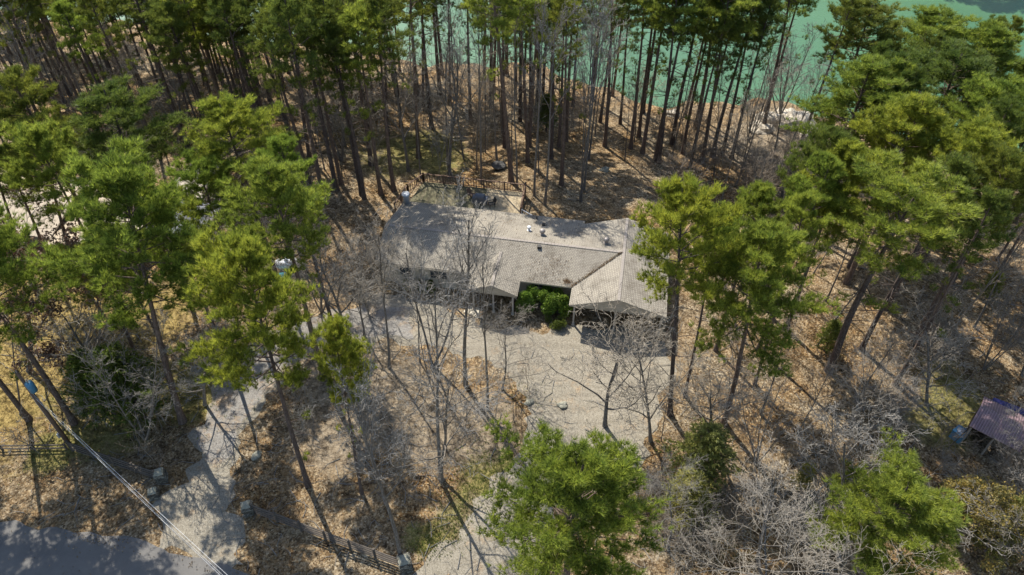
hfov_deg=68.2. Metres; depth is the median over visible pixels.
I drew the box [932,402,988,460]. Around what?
sapling
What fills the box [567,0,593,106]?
pine tree
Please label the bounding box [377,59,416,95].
sapling
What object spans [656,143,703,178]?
sapling
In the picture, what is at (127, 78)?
sapling
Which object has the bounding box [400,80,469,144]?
sapling
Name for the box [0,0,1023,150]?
lake
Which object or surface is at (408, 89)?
sapling
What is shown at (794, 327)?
sapling
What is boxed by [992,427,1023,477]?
sapling
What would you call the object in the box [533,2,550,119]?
pine tree
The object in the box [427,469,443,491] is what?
sapling
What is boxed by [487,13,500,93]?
pine tree
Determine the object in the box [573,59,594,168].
bare tree
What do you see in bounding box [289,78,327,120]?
sapling
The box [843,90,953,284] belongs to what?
pine tree
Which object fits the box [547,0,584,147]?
pine tree
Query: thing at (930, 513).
pine tree
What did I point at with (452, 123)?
bare tree
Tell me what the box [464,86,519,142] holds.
sapling
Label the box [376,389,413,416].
sapling
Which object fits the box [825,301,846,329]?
sapling
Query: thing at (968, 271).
sapling
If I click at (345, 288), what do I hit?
sapling
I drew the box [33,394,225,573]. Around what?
power line
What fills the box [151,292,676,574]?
driveway
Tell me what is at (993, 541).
bare tree
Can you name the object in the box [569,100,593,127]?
sapling
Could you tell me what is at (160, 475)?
stone pillar
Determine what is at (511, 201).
deck
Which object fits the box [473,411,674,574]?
pine tree
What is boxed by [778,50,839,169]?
bare tree
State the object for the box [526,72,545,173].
bare tree
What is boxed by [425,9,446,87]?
pine tree
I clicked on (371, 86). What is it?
pine tree
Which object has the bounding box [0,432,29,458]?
sapling
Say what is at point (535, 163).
bare tree
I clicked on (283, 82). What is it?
pine tree
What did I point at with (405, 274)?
bare tree
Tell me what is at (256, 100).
pine tree
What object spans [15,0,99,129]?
pine tree
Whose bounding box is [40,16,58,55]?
pine tree
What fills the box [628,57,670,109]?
sapling
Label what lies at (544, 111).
cedar tree
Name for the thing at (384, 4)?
pine tree
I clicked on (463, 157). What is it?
bare tree
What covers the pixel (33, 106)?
pine tree
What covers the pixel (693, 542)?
sapling
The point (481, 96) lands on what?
sapling
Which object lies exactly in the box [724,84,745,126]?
sapling
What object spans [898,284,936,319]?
sapling
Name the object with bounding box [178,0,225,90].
pine tree
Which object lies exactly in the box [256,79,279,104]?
sapling
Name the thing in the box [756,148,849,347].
pine tree
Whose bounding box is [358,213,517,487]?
bare tree
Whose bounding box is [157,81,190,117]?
sapling
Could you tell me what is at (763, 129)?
boulder
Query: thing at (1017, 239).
pine tree
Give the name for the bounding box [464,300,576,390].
bare tree
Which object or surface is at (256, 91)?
pine tree
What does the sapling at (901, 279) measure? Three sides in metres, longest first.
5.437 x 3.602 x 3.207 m
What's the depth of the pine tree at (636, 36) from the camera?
82.91 m
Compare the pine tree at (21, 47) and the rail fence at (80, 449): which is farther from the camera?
the pine tree at (21, 47)
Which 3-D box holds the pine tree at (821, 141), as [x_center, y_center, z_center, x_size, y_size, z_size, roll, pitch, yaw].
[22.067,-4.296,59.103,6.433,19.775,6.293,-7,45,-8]
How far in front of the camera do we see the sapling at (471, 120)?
86.60 m
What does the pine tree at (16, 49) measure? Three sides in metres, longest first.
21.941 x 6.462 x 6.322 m
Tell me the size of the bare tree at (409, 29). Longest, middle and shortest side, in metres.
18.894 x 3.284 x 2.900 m
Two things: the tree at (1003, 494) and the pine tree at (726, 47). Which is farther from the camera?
the pine tree at (726, 47)
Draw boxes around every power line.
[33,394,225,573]
[36,399,219,574]
[41,403,213,566]
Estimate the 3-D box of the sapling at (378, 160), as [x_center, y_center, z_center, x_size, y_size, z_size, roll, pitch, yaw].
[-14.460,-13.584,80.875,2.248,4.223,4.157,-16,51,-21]
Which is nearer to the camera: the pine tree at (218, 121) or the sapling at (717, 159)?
the pine tree at (218, 121)
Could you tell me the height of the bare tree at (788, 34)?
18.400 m
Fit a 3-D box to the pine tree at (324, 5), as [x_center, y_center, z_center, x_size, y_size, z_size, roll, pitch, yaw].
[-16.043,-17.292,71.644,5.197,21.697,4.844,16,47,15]
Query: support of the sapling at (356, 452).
on the ground
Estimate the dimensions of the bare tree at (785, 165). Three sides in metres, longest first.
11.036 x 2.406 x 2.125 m
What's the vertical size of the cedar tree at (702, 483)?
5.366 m
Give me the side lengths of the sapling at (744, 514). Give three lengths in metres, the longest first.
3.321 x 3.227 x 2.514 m
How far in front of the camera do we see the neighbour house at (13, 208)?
70.46 m
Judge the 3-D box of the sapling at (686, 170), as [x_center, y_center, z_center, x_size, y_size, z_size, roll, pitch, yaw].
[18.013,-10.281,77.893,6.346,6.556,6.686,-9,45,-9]
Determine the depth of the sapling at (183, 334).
61.35 m
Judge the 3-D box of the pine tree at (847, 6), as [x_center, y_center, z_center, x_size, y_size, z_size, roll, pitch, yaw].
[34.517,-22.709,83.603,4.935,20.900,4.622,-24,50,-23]
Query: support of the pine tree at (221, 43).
on the ground
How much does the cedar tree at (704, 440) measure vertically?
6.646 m
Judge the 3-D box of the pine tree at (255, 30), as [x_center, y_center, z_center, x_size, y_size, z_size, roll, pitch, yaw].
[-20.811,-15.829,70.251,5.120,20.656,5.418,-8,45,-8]
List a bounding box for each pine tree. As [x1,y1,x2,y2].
[0,0,78,147]
[0,15,38,111]
[0,33,12,55]
[0,62,86,222]
[0,114,137,326]
[0,132,32,287]
[0,143,52,248]
[0,200,89,425]
[0,345,32,421]
[1,17,25,66]
[3,8,29,69]
[8,0,87,113]
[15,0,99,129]
[15,123,71,242]
[16,20,66,102]
[17,4,71,95]
[22,133,219,424]
[27,18,61,70]
[28,0,91,95]
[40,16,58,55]
[44,0,118,135]
[47,234,146,374]
[49,0,117,76]
[50,9,102,86]
[59,72,191,256]
[60,0,116,106]
[69,28,91,80]
[72,0,157,153]
[79,222,165,347]
[85,0,134,110]
[93,0,151,101]
[99,24,119,76]
[104,0,166,94]
[106,17,139,84]
[109,0,189,146]
[123,180,229,363]
[125,15,139,55]
[127,0,151,61]
[129,19,160,91]
[138,0,204,152]
[139,0,221,158]
[141,0,214,136]
[146,0,202,117]
[155,147,252,322]
[160,0,240,151]
[166,221,325,487]
[177,89,300,274]
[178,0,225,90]
[182,0,249,140]
[188,16,249,129]
[189,0,263,146]
[194,41,211,93]
[195,0,261,148]
[204,0,271,148]
[205,0,267,127]
[205,153,334,381]
[209,33,224,85]
[209,46,217,73]
[225,43,236,78]
[226,40,247,112]
[228,0,294,146]
[231,27,263,109]
[244,7,318,187]
[253,4,271,101]
[255,132,331,315]
[256,0,312,158]
[262,0,329,203]
[263,0,339,191]
[278,52,286,88]
[286,1,343,185]
[304,0,362,195]
[310,313,378,494]
[311,15,374,199]
[323,1,369,126]
[326,0,397,194]
[331,0,374,165]
[340,1,375,112]
[354,0,402,135]
[354,0,415,191]
[370,0,412,127]
[372,12,404,104]
[389,0,431,158]
[390,11,401,72]
[396,4,419,96]
[400,0,438,110]
[406,0,444,128]
[414,2,452,95]
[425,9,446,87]
[435,9,444,75]
[438,0,457,101]
[454,0,481,119]
[459,0,546,182]
[470,8,489,74]
[473,2,500,106]
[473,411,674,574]
[477,0,523,147]
[480,1,518,111]
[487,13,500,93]
[498,0,554,162]
[500,11,527,99]
[505,33,508,75]
[515,1,548,127]
[515,22,537,121]
[518,1,560,146]
[522,29,528,92]
[526,0,573,158]
[532,0,589,186]
[532,29,543,111]
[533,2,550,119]
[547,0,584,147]
[548,1,598,141]
[548,12,567,93]
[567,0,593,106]
[581,0,633,146]
[590,0,609,99]
[594,0,625,122]
[606,8,632,96]
[609,0,642,124]
[617,0,656,149]
[627,169,757,416]
[629,0,669,137]
[632,0,691,154]
[633,0,672,113]
[644,0,717,163]
[647,0,707,160]
[661,0,728,144]
[675,0,727,153]
[677,203,744,396]
[682,4,721,116]
[685,8,746,168]
[693,5,733,129]
[694,212,842,425]
[698,0,760,161]
[705,0,756,122]
[710,0,779,157]
[713,177,794,351]
[720,0,776,155]
[729,0,789,158]
[753,187,836,385]
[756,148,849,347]
[762,0,819,123]
[763,2,816,111]
[772,121,858,318]
[779,52,939,230]
[783,136,881,329]
[797,0,866,148]
[805,426,971,574]
[810,147,985,373]
[811,0,911,114]
[826,98,886,248]
[840,45,941,232]
[843,38,897,135]
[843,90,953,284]
[846,114,927,267]
[850,32,895,133]
[858,150,984,351]
[869,127,940,238]
[881,2,982,90]
[884,104,1023,310]
[890,37,997,218]
[892,186,1015,386]
[901,29,951,134]
[909,47,996,219]
[909,140,1023,346]
[912,93,1023,272]
[916,71,1023,257]
[925,17,1023,153]
[932,183,1023,313]
[933,84,962,157]
[953,118,1023,282]
[955,14,1010,99]
[989,14,1023,102]
[995,218,1023,260]
[997,222,1023,269]
[1003,64,1023,79]
[1012,204,1023,223]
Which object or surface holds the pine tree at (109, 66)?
on the ground
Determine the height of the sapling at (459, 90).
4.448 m
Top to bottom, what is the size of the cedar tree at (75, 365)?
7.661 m
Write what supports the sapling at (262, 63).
on the ground
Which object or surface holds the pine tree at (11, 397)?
on the ground
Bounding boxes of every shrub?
[402,278,421,290]
[418,280,435,292]
[515,284,551,314]
[537,287,572,316]
[544,314,566,329]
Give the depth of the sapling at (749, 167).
82.87 m
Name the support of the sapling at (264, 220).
on the ground
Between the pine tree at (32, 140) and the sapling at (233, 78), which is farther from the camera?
the sapling at (233, 78)
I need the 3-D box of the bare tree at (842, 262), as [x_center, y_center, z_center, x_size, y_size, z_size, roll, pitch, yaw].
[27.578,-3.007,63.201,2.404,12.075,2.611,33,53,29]
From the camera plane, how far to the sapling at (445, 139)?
79.14 m
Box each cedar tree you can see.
[51,345,145,428]
[74,339,178,437]
[533,92,562,131]
[651,467,723,539]
[654,417,746,505]
[788,460,816,493]
[809,318,847,355]
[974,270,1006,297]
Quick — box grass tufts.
[13,117,1020,569]
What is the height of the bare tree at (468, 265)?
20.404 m
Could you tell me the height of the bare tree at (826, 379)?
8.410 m
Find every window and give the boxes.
[399,267,412,274]
[430,271,447,279]
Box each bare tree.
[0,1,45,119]
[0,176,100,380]
[0,273,155,400]
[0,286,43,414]
[1,28,47,122]
[2,5,37,62]
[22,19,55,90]
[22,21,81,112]
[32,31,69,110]
[40,16,88,112]
[48,66,84,132]
[52,301,180,440]
[71,232,133,336]
[96,23,148,138]
[102,21,165,143]
[107,311,233,415]
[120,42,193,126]
[128,78,169,163]
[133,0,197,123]
[154,45,188,131]
[172,170,228,243]
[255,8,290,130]
[267,220,397,332]
[278,219,360,312]
[280,43,317,146]
[285,42,370,161]
[294,62,325,169]
[316,208,426,336]
[322,70,345,145]
[325,332,417,554]
[348,199,408,368]
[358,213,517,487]
[361,21,435,171]
[363,206,496,366]
[398,275,429,363]
[399,63,424,177]
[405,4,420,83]
[407,1,489,177]
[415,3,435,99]
[422,34,462,163]
[428,170,499,386]
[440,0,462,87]
[442,11,467,158]
[454,220,517,410]
[456,0,519,160]
[457,0,504,183]
[461,52,494,169]
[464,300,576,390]
[472,62,495,152]
[476,13,511,132]
[498,40,519,166]
[499,4,539,187]
[515,0,563,196]
[518,0,590,205]
[519,273,684,437]
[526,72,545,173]
[558,39,567,115]
[563,0,631,190]
[571,47,600,176]
[572,0,631,201]
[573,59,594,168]
[577,0,598,122]
[588,4,618,159]
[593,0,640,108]
[594,37,616,136]
[606,308,745,442]
[617,77,637,159]
[625,446,755,564]
[628,52,643,141]
[638,335,780,432]
[660,375,677,441]
[665,424,953,574]
[671,50,698,156]
[688,96,706,168]
[709,215,764,299]
[711,53,735,175]
[720,89,760,201]
[722,364,808,462]
[735,57,797,185]
[737,65,782,141]
[740,87,773,171]
[741,42,760,109]
[743,121,793,206]
[744,142,780,228]
[746,21,830,112]
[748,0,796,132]
[758,400,1004,562]
[759,316,798,415]
[769,43,812,155]
[771,87,824,197]
[776,133,800,216]
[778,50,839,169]
[782,170,865,282]
[797,356,848,434]
[802,319,977,453]
[814,228,843,273]
[817,240,906,346]
[825,191,868,301]
[848,322,906,400]
[877,282,985,407]
[924,236,1023,368]
[962,456,1023,568]
[966,495,1023,567]
[973,226,1023,327]
[975,384,1023,492]
[980,276,1023,369]
[996,293,1023,375]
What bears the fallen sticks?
on the ground
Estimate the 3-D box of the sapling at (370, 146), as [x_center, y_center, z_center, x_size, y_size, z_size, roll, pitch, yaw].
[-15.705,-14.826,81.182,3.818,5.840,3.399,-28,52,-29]
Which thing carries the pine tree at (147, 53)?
on the ground
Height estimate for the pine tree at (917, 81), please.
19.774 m
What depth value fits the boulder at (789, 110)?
99.62 m
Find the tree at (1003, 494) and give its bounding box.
[939,471,1023,574]
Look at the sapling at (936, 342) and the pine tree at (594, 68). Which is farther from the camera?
the pine tree at (594, 68)
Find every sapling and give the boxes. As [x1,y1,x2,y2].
[0,402,42,456]
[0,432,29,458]
[35,376,89,402]
[50,287,97,333]
[60,381,114,422]
[63,388,108,426]
[72,296,102,342]
[79,398,107,429]
[93,64,142,110]
[116,415,153,471]
[134,304,164,343]
[134,395,169,424]
[139,309,176,355]
[139,383,166,431]
[148,448,173,469]
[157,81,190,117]
[160,305,187,343]
[171,326,192,345]
[182,82,223,114]
[182,321,208,341]
[219,68,239,84]
[244,204,272,236]
[249,52,275,82]
[250,74,274,109]
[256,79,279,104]
[260,383,287,404]
[270,85,331,143]
[273,390,297,412]
[276,399,315,448]
[277,111,300,150]
[285,408,310,433]
[288,382,329,416]
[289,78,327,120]
[289,340,315,369]
[289,382,303,401]
[301,181,338,201]
[303,414,318,434]
[307,82,368,126]
[318,262,381,307]
[324,106,349,144]
[325,268,360,308]
[327,270,391,316]
[329,235,347,267]
[329,264,356,311]
[331,224,371,262]
[334,113,364,146]
[334,442,374,487]
[342,445,377,469]
[344,433,368,462]
[346,245,367,292]
[347,73,398,120]
[350,234,379,268]
[354,280,386,313]
[358,121,383,163]
[358,399,375,430]
[364,85,405,128]
[364,411,391,461]
[367,110,390,148]
[371,150,387,177]
[374,70,449,127]
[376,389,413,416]
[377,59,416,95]
[380,398,405,426]
[383,368,415,390]
[391,85,420,104]
[391,343,461,397]
[392,95,422,137]
[395,67,451,108]
[395,425,414,479]
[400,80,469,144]
[411,437,432,471]
[419,87,451,127]
[419,95,451,139]
[419,116,440,155]
[422,107,439,138]
[422,112,461,177]
[425,104,458,135]
[426,45,459,86]
[427,134,443,159]
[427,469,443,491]
[428,94,450,138]
[428,453,447,490]
[441,44,489,91]
[446,75,466,110]
[459,98,489,146]
[463,386,505,429]
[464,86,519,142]
[469,89,499,131]
[470,65,500,110]
[473,72,495,113]
[476,366,510,421]
[491,78,522,128]
[492,344,523,387]
[507,73,522,104]
[508,91,537,123]
[509,97,545,124]
[512,358,534,388]
[516,373,549,406]
[517,343,553,377]
[521,90,538,117]
[548,42,568,90]
[569,88,589,130]
[569,90,584,115]
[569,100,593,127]
[575,81,606,124]
[593,95,624,121]
[594,87,628,117]
[618,64,662,118]
[626,152,664,180]
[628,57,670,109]
[628,461,664,496]
[628,479,650,503]
[635,464,668,498]
[642,111,659,135]
[643,498,676,531]
[646,477,668,498]
[653,97,679,126]
[653,506,691,551]
[656,82,708,126]
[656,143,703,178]
[657,508,676,533]
[658,153,709,193]
[662,158,688,177]
[664,119,677,141]
[667,108,705,142]
[667,150,695,173]
[668,521,704,556]
[670,340,726,385]
[672,155,689,180]
[677,137,724,171]
[678,115,714,137]
[680,108,720,140]
[684,142,712,176]
[685,133,749,169]
[688,122,710,163]
[691,526,716,559]
[693,501,751,570]
[694,509,707,529]
[700,143,731,181]
[705,380,727,402]
[705,443,733,488]
[708,119,768,174]
[709,127,735,162]
[712,488,750,526]
[715,378,730,398]
[718,318,748,347]
[718,477,743,505]
[720,355,752,402]
[722,461,751,493]
[722,484,759,528]
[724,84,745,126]
[730,172,781,193]
[732,138,790,198]
[732,162,781,193]
[734,149,767,188]
[734,359,767,386]
[738,119,759,153]
[738,135,779,179]
[744,452,759,475]
[752,388,772,411]
[756,111,791,143]
[769,153,797,188]
[771,134,806,172]
[778,523,805,551]
[779,124,807,167]
[779,294,811,356]
[781,100,805,137]
[792,490,835,551]
[800,499,827,528]
[814,410,878,457]
[815,340,849,381]
[823,421,852,452]
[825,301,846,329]
[829,357,943,415]
[839,373,907,418]
[843,291,874,320]
[845,430,874,459]
[868,333,929,388]
[871,386,919,418]
[880,270,915,289]
[880,277,912,307]
[889,336,909,370]
[889,386,937,419]
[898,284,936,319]
[906,328,974,363]
[908,322,962,356]
[909,355,934,394]
[918,299,953,334]
[927,251,1001,298]
[930,315,964,342]
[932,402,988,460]
[934,448,968,476]
[952,304,1012,347]
[959,234,1023,268]
[961,264,979,281]
[983,508,1023,551]
[986,284,1021,325]
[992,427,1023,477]
[995,258,1023,290]
[997,438,1023,472]
[1002,440,1023,478]
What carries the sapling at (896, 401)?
on the ground
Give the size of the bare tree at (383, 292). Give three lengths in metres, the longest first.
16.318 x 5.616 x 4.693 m
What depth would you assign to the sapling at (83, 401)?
54.09 m
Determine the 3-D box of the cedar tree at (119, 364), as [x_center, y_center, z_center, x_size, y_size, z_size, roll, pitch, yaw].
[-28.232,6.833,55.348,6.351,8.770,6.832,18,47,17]
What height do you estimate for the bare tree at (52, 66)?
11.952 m
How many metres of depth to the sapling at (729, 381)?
56.44 m
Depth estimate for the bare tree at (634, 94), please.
87.51 m
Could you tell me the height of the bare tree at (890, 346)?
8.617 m
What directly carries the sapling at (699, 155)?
on the ground
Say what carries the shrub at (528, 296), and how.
on the ground
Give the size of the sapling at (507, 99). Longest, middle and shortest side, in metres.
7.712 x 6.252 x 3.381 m
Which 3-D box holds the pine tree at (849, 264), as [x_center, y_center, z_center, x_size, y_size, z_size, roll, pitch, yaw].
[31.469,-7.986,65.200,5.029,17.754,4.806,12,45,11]
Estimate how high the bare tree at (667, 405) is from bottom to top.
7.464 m
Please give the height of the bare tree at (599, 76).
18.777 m
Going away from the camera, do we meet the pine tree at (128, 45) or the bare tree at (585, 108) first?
the bare tree at (585, 108)
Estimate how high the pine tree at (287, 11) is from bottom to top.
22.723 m
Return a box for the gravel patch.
[195,303,413,463]
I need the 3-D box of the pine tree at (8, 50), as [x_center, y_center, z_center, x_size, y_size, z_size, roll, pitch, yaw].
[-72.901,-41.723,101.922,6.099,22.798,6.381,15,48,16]
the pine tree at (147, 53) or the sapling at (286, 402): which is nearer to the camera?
the sapling at (286, 402)
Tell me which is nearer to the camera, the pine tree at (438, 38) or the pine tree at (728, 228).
the pine tree at (728, 228)
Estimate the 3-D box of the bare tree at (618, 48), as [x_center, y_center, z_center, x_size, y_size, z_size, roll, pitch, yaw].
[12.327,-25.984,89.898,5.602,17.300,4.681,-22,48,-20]
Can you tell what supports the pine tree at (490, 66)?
on the ground
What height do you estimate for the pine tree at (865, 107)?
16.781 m
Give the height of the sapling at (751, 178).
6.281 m
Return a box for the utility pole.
[15,370,70,445]
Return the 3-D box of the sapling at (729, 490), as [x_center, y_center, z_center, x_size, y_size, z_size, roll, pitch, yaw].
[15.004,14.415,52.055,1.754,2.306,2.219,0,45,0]
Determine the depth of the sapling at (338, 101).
88.56 m
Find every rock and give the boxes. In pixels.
[251,450,261,460]
[524,399,533,404]
[557,401,567,408]
[599,166,609,172]
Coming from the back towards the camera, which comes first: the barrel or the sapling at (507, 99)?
the sapling at (507, 99)
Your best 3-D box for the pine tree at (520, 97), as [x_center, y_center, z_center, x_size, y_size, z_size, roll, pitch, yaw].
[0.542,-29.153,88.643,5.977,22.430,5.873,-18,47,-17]
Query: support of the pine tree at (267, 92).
on the ground
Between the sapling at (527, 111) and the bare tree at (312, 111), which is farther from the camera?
the sapling at (527, 111)
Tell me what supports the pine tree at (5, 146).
on the ground
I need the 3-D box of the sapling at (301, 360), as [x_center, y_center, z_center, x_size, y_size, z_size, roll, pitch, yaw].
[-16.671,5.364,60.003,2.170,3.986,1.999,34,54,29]
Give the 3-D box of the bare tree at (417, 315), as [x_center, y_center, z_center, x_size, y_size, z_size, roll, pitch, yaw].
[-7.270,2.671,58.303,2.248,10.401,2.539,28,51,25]
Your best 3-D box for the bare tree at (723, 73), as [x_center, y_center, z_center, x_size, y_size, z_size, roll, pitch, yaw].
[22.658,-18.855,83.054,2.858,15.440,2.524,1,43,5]
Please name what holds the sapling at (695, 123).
on the ground
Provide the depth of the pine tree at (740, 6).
77.44 m
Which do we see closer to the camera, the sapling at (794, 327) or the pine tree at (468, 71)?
the sapling at (794, 327)
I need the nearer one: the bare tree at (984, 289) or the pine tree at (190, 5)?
the bare tree at (984, 289)
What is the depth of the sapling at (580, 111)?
92.14 m
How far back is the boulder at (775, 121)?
97.43 m
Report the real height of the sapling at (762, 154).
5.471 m
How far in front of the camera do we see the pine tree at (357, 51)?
87.49 m
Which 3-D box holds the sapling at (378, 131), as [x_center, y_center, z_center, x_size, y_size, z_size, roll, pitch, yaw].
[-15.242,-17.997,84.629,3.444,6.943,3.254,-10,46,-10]
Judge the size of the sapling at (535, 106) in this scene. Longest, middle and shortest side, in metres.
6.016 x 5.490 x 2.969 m
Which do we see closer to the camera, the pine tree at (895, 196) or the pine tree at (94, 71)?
the pine tree at (895, 196)
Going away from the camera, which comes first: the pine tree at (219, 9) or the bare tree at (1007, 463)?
the bare tree at (1007, 463)
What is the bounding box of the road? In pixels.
[0,520,248,574]
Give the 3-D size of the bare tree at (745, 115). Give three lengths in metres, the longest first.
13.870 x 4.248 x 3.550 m
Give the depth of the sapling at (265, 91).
91.69 m
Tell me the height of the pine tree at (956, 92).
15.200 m
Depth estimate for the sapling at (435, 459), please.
52.37 m
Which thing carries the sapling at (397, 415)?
on the ground
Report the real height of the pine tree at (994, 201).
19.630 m
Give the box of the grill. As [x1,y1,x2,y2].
[472,193,487,205]
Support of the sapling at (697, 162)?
on the ground
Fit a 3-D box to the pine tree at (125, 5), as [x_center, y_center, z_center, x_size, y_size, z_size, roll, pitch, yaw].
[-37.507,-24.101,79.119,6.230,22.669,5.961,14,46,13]
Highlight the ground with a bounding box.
[0,13,1023,574]
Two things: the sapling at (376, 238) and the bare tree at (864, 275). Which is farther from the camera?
the sapling at (376, 238)
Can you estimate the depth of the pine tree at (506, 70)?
106.36 m
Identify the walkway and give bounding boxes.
[463,306,479,316]
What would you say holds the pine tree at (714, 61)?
on the ground
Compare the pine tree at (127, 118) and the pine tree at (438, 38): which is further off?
the pine tree at (438, 38)
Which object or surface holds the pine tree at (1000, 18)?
on the ground
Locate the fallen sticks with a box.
[1,111,1023,574]
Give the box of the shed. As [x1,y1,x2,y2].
[948,396,1023,465]
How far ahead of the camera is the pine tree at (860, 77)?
64.49 m
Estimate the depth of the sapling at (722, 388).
58.28 m
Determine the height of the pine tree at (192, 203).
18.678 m
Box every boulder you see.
[666,109,679,116]
[751,121,775,134]
[754,111,782,125]
[775,108,794,115]
[779,111,817,132]
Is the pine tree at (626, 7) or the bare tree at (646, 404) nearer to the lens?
the bare tree at (646, 404)
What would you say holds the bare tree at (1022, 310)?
on the ground
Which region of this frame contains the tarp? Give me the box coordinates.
[992,397,1023,415]
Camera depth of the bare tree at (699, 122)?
82.23 m
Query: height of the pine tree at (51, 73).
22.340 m
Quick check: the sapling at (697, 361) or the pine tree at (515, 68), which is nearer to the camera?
the sapling at (697, 361)
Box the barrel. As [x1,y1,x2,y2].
[948,424,969,442]
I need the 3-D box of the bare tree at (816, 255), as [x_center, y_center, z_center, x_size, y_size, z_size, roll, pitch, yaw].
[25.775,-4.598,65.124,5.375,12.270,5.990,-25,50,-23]
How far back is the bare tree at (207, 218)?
67.83 m
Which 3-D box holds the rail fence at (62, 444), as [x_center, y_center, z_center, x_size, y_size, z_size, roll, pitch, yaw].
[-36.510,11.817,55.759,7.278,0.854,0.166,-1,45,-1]
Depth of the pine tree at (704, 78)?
92.74 m
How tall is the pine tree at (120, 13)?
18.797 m
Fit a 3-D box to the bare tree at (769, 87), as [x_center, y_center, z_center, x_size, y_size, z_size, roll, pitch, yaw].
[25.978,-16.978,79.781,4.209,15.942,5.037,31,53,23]
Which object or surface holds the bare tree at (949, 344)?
on the ground
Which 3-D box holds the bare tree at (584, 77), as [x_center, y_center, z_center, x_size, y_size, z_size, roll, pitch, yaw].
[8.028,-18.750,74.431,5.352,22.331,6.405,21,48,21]
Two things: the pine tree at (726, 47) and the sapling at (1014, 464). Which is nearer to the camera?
the sapling at (1014, 464)
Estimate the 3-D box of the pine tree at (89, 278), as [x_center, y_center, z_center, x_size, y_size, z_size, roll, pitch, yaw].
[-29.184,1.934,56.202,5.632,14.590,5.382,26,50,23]
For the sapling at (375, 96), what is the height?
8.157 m
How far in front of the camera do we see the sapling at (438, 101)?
90.94 m
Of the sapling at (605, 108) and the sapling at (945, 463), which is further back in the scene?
the sapling at (605, 108)
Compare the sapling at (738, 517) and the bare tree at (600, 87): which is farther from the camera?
the bare tree at (600, 87)
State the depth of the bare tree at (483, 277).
48.84 m
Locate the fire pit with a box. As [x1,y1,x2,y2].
[491,161,505,170]
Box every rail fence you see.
[0,443,67,450]
[65,440,153,477]
[249,503,398,565]
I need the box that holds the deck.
[393,172,530,214]
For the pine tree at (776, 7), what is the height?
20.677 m
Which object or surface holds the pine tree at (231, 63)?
on the ground
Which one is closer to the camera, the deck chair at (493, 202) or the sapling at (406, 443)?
the sapling at (406, 443)
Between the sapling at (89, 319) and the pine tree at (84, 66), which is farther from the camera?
the pine tree at (84, 66)
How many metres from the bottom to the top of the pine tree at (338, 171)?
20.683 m
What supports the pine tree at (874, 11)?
on the ground
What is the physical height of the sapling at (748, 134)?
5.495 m
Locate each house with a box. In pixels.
[0,164,226,249]
[375,191,668,335]
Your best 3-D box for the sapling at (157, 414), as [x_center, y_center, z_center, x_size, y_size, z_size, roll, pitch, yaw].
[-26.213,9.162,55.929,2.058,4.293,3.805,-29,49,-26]
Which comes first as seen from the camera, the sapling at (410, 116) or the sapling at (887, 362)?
the sapling at (887, 362)
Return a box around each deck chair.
[466,187,475,197]
[488,197,496,205]
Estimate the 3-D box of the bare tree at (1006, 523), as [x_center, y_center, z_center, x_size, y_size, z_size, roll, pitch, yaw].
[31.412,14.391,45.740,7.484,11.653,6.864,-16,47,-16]
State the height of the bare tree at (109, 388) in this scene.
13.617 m
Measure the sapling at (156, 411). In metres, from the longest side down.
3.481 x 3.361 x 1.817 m
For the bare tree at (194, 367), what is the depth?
53.38 m
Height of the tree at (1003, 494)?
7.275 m
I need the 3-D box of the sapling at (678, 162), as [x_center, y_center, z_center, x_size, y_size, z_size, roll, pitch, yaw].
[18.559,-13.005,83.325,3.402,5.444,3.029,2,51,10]
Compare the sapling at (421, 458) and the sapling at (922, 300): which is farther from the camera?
the sapling at (922, 300)
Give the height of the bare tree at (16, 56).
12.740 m
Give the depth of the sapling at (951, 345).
58.95 m
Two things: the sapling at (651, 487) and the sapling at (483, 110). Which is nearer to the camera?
the sapling at (651, 487)
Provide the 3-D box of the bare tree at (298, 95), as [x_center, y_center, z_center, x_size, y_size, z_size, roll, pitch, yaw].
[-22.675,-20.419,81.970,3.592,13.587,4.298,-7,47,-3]
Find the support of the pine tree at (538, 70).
on the ground
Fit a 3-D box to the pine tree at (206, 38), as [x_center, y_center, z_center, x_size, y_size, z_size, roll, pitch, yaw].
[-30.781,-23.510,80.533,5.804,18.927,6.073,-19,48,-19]
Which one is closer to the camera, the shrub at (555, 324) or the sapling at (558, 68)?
the shrub at (555, 324)
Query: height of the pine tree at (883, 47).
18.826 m
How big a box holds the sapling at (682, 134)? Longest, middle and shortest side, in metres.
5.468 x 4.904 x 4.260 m
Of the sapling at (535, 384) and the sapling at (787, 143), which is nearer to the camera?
the sapling at (535, 384)
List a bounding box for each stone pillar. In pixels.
[147,486,159,501]
[153,467,168,484]
[240,499,253,517]
[396,552,412,574]
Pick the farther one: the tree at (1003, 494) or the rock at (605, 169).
the rock at (605, 169)
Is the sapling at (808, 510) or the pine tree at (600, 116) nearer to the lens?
the sapling at (808, 510)
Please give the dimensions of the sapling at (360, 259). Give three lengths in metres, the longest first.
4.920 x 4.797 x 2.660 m
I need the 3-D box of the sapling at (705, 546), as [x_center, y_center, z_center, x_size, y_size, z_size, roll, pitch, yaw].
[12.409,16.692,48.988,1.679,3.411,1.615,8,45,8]
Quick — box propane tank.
[275,259,296,269]
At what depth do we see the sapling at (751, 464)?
53.29 m
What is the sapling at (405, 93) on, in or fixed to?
on the ground
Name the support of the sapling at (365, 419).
on the ground
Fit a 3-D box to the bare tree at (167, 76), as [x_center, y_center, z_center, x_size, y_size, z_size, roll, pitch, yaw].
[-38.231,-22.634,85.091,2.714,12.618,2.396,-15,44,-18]
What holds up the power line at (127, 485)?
attached to the utility pole
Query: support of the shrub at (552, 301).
on the ground

